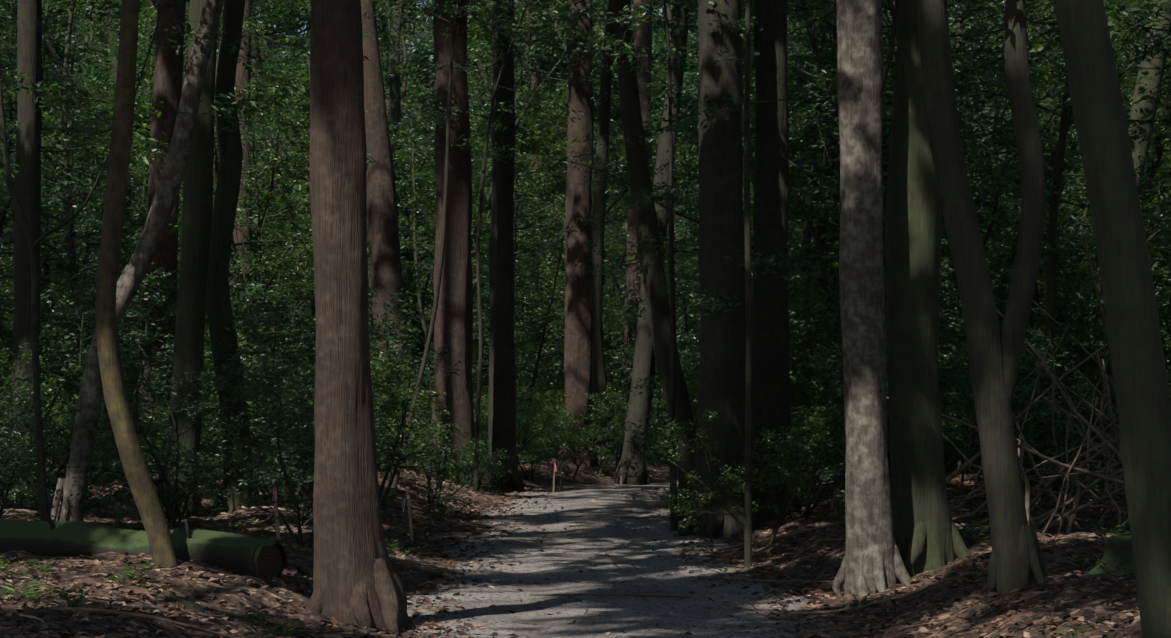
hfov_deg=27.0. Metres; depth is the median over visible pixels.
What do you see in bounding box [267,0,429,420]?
tall tree
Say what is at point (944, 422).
shrub
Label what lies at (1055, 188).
understory tree
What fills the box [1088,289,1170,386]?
understory tree
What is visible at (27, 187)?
dark tree
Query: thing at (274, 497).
survey stake
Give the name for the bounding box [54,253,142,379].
understory tree
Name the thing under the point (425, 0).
sky
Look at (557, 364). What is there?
understory tree
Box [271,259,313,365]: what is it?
understory tree
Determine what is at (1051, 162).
understory tree
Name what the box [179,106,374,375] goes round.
understory tree
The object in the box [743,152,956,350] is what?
understory tree
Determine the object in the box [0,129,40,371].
understory tree
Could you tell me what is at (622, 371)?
shrub
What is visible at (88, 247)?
understory tree
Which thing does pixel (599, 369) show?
tall tree
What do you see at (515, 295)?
understory tree
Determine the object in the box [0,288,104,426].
understory tree
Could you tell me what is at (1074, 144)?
understory tree
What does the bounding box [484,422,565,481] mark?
shrub
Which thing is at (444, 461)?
shrub
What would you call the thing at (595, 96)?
tall tree
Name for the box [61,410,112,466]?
shrub
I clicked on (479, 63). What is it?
tall tree
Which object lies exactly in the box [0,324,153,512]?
shrub
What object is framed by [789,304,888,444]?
shrub
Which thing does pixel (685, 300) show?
understory tree
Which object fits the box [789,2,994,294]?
hill tree
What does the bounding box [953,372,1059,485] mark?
shrub
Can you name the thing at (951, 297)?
understory tree
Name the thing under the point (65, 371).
shrub
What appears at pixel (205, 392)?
shrub
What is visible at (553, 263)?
understory tree
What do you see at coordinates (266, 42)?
tall tree
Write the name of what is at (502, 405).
cedar tree
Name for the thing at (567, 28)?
tree sapling
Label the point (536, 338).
understory tree
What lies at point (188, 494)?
shrub
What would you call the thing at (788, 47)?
hill tree
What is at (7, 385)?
shrub
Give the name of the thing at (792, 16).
hill tree
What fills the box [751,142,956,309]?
understory tree
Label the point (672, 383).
tree sapling
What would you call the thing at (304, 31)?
hill tree
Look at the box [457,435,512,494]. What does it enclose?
shrub
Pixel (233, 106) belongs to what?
tree sapling
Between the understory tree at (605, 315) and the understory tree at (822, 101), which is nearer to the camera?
the understory tree at (822, 101)
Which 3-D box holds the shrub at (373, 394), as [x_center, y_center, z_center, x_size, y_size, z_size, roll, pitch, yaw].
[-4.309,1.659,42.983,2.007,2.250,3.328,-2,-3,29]
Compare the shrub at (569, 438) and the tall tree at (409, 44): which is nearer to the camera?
the shrub at (569, 438)
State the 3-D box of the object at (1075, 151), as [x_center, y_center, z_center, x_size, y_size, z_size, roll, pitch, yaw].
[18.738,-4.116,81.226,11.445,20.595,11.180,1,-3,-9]
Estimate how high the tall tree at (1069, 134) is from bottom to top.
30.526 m
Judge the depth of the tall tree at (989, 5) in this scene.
90.71 m
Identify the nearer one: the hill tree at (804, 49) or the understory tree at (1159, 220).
the understory tree at (1159, 220)
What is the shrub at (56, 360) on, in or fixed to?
on the forest ground
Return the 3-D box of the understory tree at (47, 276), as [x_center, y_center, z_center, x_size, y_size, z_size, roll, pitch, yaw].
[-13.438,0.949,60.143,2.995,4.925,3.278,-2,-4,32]
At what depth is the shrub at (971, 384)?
44.30 m
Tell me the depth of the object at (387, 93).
86.69 m
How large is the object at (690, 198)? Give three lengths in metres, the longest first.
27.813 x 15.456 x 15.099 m
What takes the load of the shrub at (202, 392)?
on the forest ground
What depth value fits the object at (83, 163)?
88.50 m
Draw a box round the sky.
[87,0,1004,33]
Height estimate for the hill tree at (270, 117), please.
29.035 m
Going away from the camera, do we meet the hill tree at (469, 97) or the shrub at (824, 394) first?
the shrub at (824, 394)
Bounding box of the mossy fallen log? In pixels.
[0,476,286,579]
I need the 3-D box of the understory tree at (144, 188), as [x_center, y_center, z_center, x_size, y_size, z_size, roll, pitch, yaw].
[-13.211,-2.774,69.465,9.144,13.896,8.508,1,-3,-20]
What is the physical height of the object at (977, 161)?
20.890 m
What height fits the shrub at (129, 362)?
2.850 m
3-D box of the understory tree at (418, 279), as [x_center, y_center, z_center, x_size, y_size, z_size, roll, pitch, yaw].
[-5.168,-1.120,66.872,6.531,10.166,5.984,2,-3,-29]
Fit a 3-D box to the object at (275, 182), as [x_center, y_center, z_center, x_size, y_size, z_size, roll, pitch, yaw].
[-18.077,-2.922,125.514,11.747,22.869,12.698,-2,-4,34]
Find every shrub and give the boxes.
[0,270,139,446]
[0,316,143,492]
[0,324,136,446]
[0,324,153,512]
[0,331,7,351]
[0,357,61,478]
[0,372,12,427]
[0,375,68,518]
[0,376,46,445]
[0,400,44,470]
[0,409,61,520]
[1,262,211,478]
[8,332,153,449]
[40,283,213,423]
[44,390,222,498]
[52,332,237,528]
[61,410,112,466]
[63,348,139,443]
[68,312,210,427]
[89,362,247,523]
[95,377,217,440]
[96,412,167,467]
[125,368,211,440]
[143,398,219,459]
[144,277,313,462]
[197,352,409,547]
[198,433,222,488]
[200,343,313,459]
[200,346,304,452]
[201,329,315,464]
[201,399,256,460]
[202,288,424,511]
[204,319,420,473]
[213,417,314,503]
[234,280,415,451]
[243,391,387,527]
[246,348,468,507]
[276,352,414,442]
[304,386,401,460]
[369,340,432,467]
[374,349,433,464]
[377,387,430,454]
[381,363,485,464]
[393,416,491,514]
[426,384,526,441]
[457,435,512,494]
[473,381,535,455]
[473,386,563,471]
[474,387,555,475]
[474,413,487,454]
[474,424,487,458]
[481,388,564,454]
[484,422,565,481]
[516,353,622,454]
[520,379,613,452]
[520,390,630,478]
[521,418,579,462]
[528,389,629,475]
[553,349,658,455]
[595,328,699,459]
[595,374,667,470]
[605,365,693,448]
[623,350,816,469]
[632,297,833,482]
[647,402,845,547]
[657,363,699,426]
[742,363,890,517]
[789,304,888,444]
[790,366,889,477]
[790,367,840,468]
[792,348,830,395]
[794,374,891,478]
[795,342,889,463]
[812,333,974,488]
[822,333,1055,477]
[887,265,1105,472]
[887,313,973,430]
[938,319,1033,474]
[938,325,1116,513]
[940,323,1059,450]
[947,364,1048,435]
[952,367,1120,496]
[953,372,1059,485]
[1014,326,1170,462]
[1014,350,1115,462]
[1015,399,1075,464]
[1025,382,1119,508]
[1028,334,1114,446]
[1069,373,1118,470]
[1072,262,1170,399]
[1100,383,1170,504]
[1105,319,1170,420]
[1162,319,1170,387]
[1162,333,1170,402]
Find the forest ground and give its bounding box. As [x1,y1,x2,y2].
[0,21,1141,637]
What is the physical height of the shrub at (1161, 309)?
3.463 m
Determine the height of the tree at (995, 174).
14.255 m
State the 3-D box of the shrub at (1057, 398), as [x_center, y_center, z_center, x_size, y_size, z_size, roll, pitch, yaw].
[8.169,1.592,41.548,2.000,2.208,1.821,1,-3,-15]
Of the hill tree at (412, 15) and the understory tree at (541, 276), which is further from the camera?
the hill tree at (412, 15)
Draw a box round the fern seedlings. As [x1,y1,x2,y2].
[0,459,1134,637]
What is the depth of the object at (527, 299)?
87.97 m
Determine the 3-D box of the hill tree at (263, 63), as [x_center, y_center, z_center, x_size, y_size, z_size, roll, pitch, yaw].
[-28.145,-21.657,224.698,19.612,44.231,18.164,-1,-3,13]
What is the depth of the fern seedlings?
23.45 m
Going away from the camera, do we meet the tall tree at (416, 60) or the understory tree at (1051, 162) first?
the understory tree at (1051, 162)
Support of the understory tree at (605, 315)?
on the forest ground
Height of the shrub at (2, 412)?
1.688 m
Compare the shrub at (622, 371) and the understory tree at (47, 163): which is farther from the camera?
the understory tree at (47, 163)
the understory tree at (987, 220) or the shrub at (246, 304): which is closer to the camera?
the shrub at (246, 304)
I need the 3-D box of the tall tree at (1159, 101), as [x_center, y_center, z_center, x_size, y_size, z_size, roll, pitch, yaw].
[15.322,-7.090,64.288,7.825,22.041,8.508,2,-3,-24]
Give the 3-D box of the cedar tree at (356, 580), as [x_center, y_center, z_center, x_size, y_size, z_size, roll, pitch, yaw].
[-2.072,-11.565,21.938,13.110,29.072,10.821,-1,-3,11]
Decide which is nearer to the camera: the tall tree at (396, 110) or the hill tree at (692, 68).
the tall tree at (396, 110)
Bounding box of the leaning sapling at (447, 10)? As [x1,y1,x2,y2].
[363,0,571,488]
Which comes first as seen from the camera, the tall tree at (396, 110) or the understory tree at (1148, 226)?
the understory tree at (1148, 226)
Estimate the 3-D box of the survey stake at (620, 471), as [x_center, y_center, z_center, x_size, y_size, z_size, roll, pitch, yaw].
[0.777,3.587,54.619,0.072,0.570,0.129,1,-3,-22]
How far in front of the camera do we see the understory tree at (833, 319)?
37.63 m
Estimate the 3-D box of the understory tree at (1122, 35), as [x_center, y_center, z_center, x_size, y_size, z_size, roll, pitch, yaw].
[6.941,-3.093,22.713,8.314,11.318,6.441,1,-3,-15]
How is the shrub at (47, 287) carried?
on the forest ground
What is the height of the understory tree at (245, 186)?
9.128 m
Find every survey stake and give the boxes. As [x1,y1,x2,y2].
[272,487,279,538]
[401,492,412,539]
[550,460,556,491]
[556,459,561,489]
[618,466,621,484]
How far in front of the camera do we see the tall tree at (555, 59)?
81.31 m
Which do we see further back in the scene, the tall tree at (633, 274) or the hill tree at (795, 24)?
the hill tree at (795, 24)
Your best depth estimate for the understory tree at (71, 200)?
56.49 m
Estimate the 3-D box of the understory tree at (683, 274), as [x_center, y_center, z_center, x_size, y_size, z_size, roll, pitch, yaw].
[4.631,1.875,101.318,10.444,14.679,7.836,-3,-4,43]
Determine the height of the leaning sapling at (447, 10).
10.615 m
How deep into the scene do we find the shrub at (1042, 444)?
35.81 m
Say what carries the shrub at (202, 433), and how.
on the forest ground
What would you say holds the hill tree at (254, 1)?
on the forest ground
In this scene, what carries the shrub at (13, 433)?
on the forest ground
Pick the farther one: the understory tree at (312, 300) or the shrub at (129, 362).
the understory tree at (312, 300)
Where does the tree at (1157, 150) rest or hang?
on the forest ground
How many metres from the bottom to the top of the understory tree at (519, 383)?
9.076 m
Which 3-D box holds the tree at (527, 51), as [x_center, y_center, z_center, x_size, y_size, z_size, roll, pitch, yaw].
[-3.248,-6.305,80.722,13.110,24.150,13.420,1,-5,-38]
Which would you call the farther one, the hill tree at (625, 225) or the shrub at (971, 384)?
the hill tree at (625, 225)
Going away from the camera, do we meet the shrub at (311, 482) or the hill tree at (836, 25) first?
the shrub at (311, 482)
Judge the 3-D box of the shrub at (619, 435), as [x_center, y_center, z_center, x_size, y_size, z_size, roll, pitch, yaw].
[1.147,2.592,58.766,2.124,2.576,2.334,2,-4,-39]
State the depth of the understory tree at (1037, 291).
47.96 m
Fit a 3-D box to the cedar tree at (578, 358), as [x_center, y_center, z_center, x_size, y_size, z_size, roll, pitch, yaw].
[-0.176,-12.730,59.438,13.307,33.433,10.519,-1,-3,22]
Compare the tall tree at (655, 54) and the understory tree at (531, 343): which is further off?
the tall tree at (655, 54)
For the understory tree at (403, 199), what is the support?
on the forest ground
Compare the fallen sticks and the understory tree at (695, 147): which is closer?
the fallen sticks
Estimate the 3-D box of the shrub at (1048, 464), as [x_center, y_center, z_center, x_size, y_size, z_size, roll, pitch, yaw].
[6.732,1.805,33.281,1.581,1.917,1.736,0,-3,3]
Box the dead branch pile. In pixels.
[887,237,1170,534]
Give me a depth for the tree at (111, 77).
76.78 m
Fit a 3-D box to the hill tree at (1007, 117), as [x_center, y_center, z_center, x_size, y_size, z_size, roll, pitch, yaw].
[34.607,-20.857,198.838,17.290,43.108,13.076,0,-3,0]
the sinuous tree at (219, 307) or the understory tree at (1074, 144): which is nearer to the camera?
the sinuous tree at (219, 307)
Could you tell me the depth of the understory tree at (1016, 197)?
64.54 m
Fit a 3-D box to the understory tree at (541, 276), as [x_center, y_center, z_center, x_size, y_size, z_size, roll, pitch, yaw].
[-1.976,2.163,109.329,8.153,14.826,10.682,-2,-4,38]
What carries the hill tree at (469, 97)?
on the forest ground
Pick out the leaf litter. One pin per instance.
(242, 581)
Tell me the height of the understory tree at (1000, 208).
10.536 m
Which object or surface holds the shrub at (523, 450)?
on the forest ground
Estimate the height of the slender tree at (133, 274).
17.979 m
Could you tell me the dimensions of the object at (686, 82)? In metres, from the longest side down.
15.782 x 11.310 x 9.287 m
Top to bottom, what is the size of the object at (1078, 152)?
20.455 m
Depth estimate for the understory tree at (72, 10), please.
57.97 m
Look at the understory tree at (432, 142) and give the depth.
87.77 m
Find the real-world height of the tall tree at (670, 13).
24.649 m
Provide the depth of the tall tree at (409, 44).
110.66 m
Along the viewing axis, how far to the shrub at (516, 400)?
68.78 m
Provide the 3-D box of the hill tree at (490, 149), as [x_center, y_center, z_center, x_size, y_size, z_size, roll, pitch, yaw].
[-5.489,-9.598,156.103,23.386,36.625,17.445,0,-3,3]
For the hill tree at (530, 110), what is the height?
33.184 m
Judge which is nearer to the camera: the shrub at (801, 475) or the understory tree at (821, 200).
the shrub at (801, 475)
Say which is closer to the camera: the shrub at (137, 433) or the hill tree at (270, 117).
the shrub at (137, 433)
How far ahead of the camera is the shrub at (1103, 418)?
39.06 m
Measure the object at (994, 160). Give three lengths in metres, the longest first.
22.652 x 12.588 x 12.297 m
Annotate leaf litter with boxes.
[0,452,1141,637]
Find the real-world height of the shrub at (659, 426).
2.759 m
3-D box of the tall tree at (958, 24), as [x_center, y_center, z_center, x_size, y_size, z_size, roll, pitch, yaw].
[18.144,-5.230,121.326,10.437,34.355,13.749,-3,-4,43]
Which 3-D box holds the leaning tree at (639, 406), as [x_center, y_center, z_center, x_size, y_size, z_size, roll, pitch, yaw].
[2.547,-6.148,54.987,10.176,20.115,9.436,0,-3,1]
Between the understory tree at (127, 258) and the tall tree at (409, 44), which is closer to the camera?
the understory tree at (127, 258)
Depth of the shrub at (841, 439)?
32.65 m
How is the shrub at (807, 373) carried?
on the forest ground
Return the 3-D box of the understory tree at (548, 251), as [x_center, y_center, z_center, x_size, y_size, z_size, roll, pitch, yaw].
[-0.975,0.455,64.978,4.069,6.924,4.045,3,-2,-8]
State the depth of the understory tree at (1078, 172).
67.49 m
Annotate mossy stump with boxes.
[1085,535,1134,575]
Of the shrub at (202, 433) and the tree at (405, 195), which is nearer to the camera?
the shrub at (202, 433)
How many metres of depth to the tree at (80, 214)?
54.35 m
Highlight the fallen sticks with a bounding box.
[2,464,1116,637]
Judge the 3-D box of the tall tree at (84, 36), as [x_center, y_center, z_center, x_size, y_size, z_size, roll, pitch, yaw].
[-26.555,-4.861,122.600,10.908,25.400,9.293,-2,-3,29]
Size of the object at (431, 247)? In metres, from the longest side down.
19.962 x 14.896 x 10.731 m
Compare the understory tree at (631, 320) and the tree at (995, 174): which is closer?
the tree at (995, 174)
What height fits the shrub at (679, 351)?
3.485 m
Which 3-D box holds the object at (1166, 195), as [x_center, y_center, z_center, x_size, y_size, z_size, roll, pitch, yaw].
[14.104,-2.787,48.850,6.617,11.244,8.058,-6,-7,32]
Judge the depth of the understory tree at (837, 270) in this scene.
77.17 m
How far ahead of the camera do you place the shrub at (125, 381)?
54.15 m
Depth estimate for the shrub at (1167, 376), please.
45.01 m
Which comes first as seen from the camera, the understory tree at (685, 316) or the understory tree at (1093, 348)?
the understory tree at (1093, 348)
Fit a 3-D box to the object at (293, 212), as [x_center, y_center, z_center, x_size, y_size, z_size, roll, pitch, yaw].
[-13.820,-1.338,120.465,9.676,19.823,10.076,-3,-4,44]
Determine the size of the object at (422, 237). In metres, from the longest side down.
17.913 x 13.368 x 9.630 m
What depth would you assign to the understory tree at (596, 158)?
50.37 m
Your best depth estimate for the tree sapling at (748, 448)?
29.53 m
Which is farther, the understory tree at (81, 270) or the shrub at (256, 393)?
the understory tree at (81, 270)
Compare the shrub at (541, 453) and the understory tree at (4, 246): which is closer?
the shrub at (541, 453)
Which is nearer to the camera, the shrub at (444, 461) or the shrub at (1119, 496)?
the shrub at (1119, 496)
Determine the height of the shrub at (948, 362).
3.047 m
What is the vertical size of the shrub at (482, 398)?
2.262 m
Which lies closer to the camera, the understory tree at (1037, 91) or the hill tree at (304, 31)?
the understory tree at (1037, 91)
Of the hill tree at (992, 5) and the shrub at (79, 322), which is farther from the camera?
the hill tree at (992, 5)
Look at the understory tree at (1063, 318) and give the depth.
51.40 m
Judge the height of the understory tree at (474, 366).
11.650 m
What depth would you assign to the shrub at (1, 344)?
51.49 m
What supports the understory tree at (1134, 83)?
on the forest ground
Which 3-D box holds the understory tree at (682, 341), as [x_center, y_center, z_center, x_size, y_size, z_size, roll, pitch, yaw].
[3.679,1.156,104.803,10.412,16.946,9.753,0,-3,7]
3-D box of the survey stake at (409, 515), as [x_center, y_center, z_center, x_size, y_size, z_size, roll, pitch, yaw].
[-2.381,2.716,32.643,0.173,0.806,0.076,-1,-3,23]
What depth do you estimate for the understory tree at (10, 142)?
64.89 m
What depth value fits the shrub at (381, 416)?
52.35 m
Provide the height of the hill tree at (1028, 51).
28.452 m
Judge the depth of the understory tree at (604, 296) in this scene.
74.75 m
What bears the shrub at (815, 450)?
on the forest ground
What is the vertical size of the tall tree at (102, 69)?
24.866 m
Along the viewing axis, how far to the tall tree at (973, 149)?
93.43 m
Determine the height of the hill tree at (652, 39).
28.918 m
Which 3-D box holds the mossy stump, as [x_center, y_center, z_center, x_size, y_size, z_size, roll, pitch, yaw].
[4.946,2.229,22.461,1.105,0.461,0.908,0,-3,1]
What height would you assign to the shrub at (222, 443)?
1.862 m
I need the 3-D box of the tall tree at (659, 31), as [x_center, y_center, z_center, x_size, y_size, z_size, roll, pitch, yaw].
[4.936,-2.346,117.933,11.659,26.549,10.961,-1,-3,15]
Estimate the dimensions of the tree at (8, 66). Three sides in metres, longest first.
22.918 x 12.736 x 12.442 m
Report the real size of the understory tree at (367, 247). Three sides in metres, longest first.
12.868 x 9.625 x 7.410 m
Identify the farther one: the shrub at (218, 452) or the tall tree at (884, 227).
the tall tree at (884, 227)
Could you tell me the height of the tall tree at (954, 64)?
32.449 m
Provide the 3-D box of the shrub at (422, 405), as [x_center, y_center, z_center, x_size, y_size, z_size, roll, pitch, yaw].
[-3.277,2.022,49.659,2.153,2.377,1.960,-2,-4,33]
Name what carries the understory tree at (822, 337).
on the forest ground
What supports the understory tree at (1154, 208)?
on the forest ground
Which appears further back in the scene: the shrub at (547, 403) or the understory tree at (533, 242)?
the understory tree at (533, 242)
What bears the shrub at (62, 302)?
on the forest ground
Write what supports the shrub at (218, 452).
on the forest ground
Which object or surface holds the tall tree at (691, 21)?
on the forest ground
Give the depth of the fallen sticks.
25.84 m
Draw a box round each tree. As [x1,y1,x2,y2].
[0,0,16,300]
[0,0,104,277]
[0,0,149,346]
[0,0,149,416]
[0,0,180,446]
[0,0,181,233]
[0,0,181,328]
[0,0,188,248]
[0,0,262,440]
[0,0,281,323]
[0,0,305,140]
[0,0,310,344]
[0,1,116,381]
[0,2,208,381]
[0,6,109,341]
[0,14,98,327]
[0,16,149,382]
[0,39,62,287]
[0,109,97,363]
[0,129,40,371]
[0,129,177,372]
[0,245,51,366]
[0,259,94,380]
[0,280,63,343]
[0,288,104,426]
[1,90,217,376]
[2,0,271,289]
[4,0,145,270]
[5,0,133,271]
[6,0,45,488]
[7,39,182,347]
[15,0,148,178]
[40,151,204,396]
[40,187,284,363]
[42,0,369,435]
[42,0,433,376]
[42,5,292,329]
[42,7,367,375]
[42,14,143,297]
[42,201,179,376]
[45,20,142,252]
[47,0,267,319]
[51,0,222,521]
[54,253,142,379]
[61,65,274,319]
[83,41,296,170]
[95,0,177,567]
[95,86,315,454]
[121,286,209,387]
[124,88,313,341]
[134,83,315,443]
[135,0,185,458]
[135,153,409,404]
[157,0,216,518]
[177,34,435,359]
[179,0,515,379]
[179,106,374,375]
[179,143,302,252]
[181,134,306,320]
[185,0,410,298]
[186,3,433,347]
[204,292,282,406]
[206,0,259,513]
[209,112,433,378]
[216,1,264,282]
[232,110,313,363]
[233,0,252,404]
[251,12,386,254]
[252,0,547,194]
[253,0,484,177]
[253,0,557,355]
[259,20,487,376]
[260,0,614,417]
[260,3,520,138]
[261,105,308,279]
[262,0,539,120]
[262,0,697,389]
[263,2,386,348]
[264,162,474,338]
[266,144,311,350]
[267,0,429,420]
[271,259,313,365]
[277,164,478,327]
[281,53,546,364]
[284,129,545,385]
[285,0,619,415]
[287,118,531,425]
[288,0,473,234]
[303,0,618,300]
[303,2,492,253]
[306,0,412,634]
[361,0,420,456]
[370,321,427,380]
[371,161,525,418]
[377,5,415,173]
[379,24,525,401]
[382,4,623,363]
[383,74,564,399]
[385,3,596,363]
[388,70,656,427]
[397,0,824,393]
[402,81,626,452]
[416,43,683,395]
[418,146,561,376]
[418,247,529,428]
[420,2,554,308]
[422,0,623,429]
[424,182,619,406]
[426,119,623,425]
[427,0,490,489]
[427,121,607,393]
[427,206,564,399]
[432,1,752,224]
[432,161,564,396]
[432,243,564,427]
[467,0,836,443]
[467,13,698,336]
[473,87,698,452]
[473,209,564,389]
[473,220,626,422]
[475,114,699,382]
[475,203,630,454]
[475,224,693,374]
[478,328,564,420]
[481,7,698,233]
[482,0,524,491]
[482,0,821,248]
[484,215,615,403]
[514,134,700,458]
[514,275,614,409]
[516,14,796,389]
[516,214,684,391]
[519,28,698,209]
[520,194,683,444]
[521,1,755,449]
[523,245,654,450]
[529,285,620,451]
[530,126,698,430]
[535,18,838,324]
[544,279,659,451]
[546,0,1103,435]
[549,10,811,248]
[556,0,838,321]
[557,0,602,468]
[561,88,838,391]
[561,154,696,423]
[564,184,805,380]
[591,0,614,454]
[594,0,810,161]
[595,0,831,213]
[602,301,693,455]
[604,201,795,375]
[604,305,690,457]
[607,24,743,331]
[607,199,802,421]
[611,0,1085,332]
[613,0,688,484]
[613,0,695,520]
[616,271,700,377]
[619,0,652,454]
[624,0,1071,511]
[624,1,1020,464]
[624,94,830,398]
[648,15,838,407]
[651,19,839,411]
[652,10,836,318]
[652,141,804,426]
[655,132,815,372]
[659,20,883,335]
[666,242,700,356]
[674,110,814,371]
[675,0,959,450]
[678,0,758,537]
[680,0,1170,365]
[688,8,802,34]
[688,111,975,397]
[694,101,965,454]
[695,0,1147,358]
[741,0,1151,304]
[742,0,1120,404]
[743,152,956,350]
[745,185,844,405]
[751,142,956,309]
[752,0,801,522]
[754,1,1077,443]
[787,11,821,44]
[788,93,998,336]
[788,173,1001,423]
[788,275,837,454]
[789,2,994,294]
[789,3,963,76]
[790,0,1059,378]
[806,0,994,77]
[819,0,1170,482]
[819,2,1073,163]
[821,12,1048,320]
[823,0,1001,336]
[832,0,912,596]
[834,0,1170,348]
[835,3,1170,304]
[881,0,1075,328]
[882,0,1170,468]
[883,157,888,306]
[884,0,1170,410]
[885,0,971,576]
[885,4,1076,166]
[886,69,1076,439]
[916,0,1044,596]
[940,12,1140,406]
[940,139,1092,326]
[940,171,1108,406]
[940,284,960,403]
[941,0,1170,452]
[941,158,1082,439]
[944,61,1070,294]
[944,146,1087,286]
[947,0,1043,140]
[947,3,1145,113]
[953,216,1110,387]
[961,4,1168,296]
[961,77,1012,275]
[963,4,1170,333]
[963,10,1030,323]
[970,0,1170,375]
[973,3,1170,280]
[973,9,1138,112]
[978,5,1170,408]
[980,18,1136,213]
[982,0,1170,107]
[982,3,1170,271]
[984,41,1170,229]
[1000,39,1165,327]
[1003,196,1090,311]
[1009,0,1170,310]
[1016,220,1170,470]
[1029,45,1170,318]
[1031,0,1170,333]
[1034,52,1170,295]
[1035,225,1165,418]
[1053,0,1170,637]
[1057,0,1170,456]
[1062,203,1170,355]
[1062,246,1167,425]
[1062,261,1170,401]
[1066,5,1170,315]
[1072,135,1170,326]
[1088,0,1170,372]
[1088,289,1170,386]
[1120,63,1170,276]
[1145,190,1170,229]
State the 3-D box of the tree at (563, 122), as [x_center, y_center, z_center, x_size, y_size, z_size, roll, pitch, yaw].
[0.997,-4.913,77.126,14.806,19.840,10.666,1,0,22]
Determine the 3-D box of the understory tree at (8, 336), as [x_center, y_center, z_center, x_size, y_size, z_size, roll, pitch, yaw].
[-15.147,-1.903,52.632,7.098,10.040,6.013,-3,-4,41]
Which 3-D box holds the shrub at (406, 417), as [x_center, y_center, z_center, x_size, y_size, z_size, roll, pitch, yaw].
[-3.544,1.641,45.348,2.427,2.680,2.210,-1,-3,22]
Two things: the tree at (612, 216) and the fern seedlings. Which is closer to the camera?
the fern seedlings
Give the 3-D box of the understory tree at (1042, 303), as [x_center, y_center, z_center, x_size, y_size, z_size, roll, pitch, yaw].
[8.992,-0.084,50.126,3.927,6.450,4.268,0,-3,1]
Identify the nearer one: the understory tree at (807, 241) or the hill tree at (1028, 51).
the understory tree at (807, 241)
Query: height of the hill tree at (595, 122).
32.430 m
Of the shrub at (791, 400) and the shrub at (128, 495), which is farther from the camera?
the shrub at (791, 400)
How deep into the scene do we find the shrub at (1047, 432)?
47.45 m
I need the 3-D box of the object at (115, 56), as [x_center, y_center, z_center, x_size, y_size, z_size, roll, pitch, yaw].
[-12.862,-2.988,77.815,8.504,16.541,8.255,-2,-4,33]
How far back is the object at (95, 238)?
97.32 m
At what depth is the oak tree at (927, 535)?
25.81 m
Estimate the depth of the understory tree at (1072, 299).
62.88 m
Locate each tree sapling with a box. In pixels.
[0,0,390,520]
[390,0,615,489]
[522,0,762,530]
[744,0,751,566]
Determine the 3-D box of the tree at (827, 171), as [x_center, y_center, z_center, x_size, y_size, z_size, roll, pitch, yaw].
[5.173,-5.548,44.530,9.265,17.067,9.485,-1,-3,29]
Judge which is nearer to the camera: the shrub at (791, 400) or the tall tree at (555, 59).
the shrub at (791, 400)
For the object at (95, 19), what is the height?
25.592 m
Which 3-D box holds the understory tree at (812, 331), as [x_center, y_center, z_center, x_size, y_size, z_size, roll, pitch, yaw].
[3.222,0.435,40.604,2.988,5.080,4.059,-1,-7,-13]
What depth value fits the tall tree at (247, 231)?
65.85 m
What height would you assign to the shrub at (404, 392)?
2.462 m
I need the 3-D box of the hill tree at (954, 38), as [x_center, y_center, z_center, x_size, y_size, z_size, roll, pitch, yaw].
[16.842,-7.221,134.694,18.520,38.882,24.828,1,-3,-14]
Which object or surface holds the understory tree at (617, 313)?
on the forest ground
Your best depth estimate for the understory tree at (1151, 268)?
58.25 m
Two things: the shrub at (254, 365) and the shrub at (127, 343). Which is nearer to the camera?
the shrub at (254, 365)
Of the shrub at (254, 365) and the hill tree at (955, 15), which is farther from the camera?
the hill tree at (955, 15)
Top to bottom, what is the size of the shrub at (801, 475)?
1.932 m
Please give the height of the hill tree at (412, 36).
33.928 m
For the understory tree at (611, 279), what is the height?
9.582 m
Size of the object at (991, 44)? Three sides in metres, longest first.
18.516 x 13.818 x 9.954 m
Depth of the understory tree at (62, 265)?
49.77 m

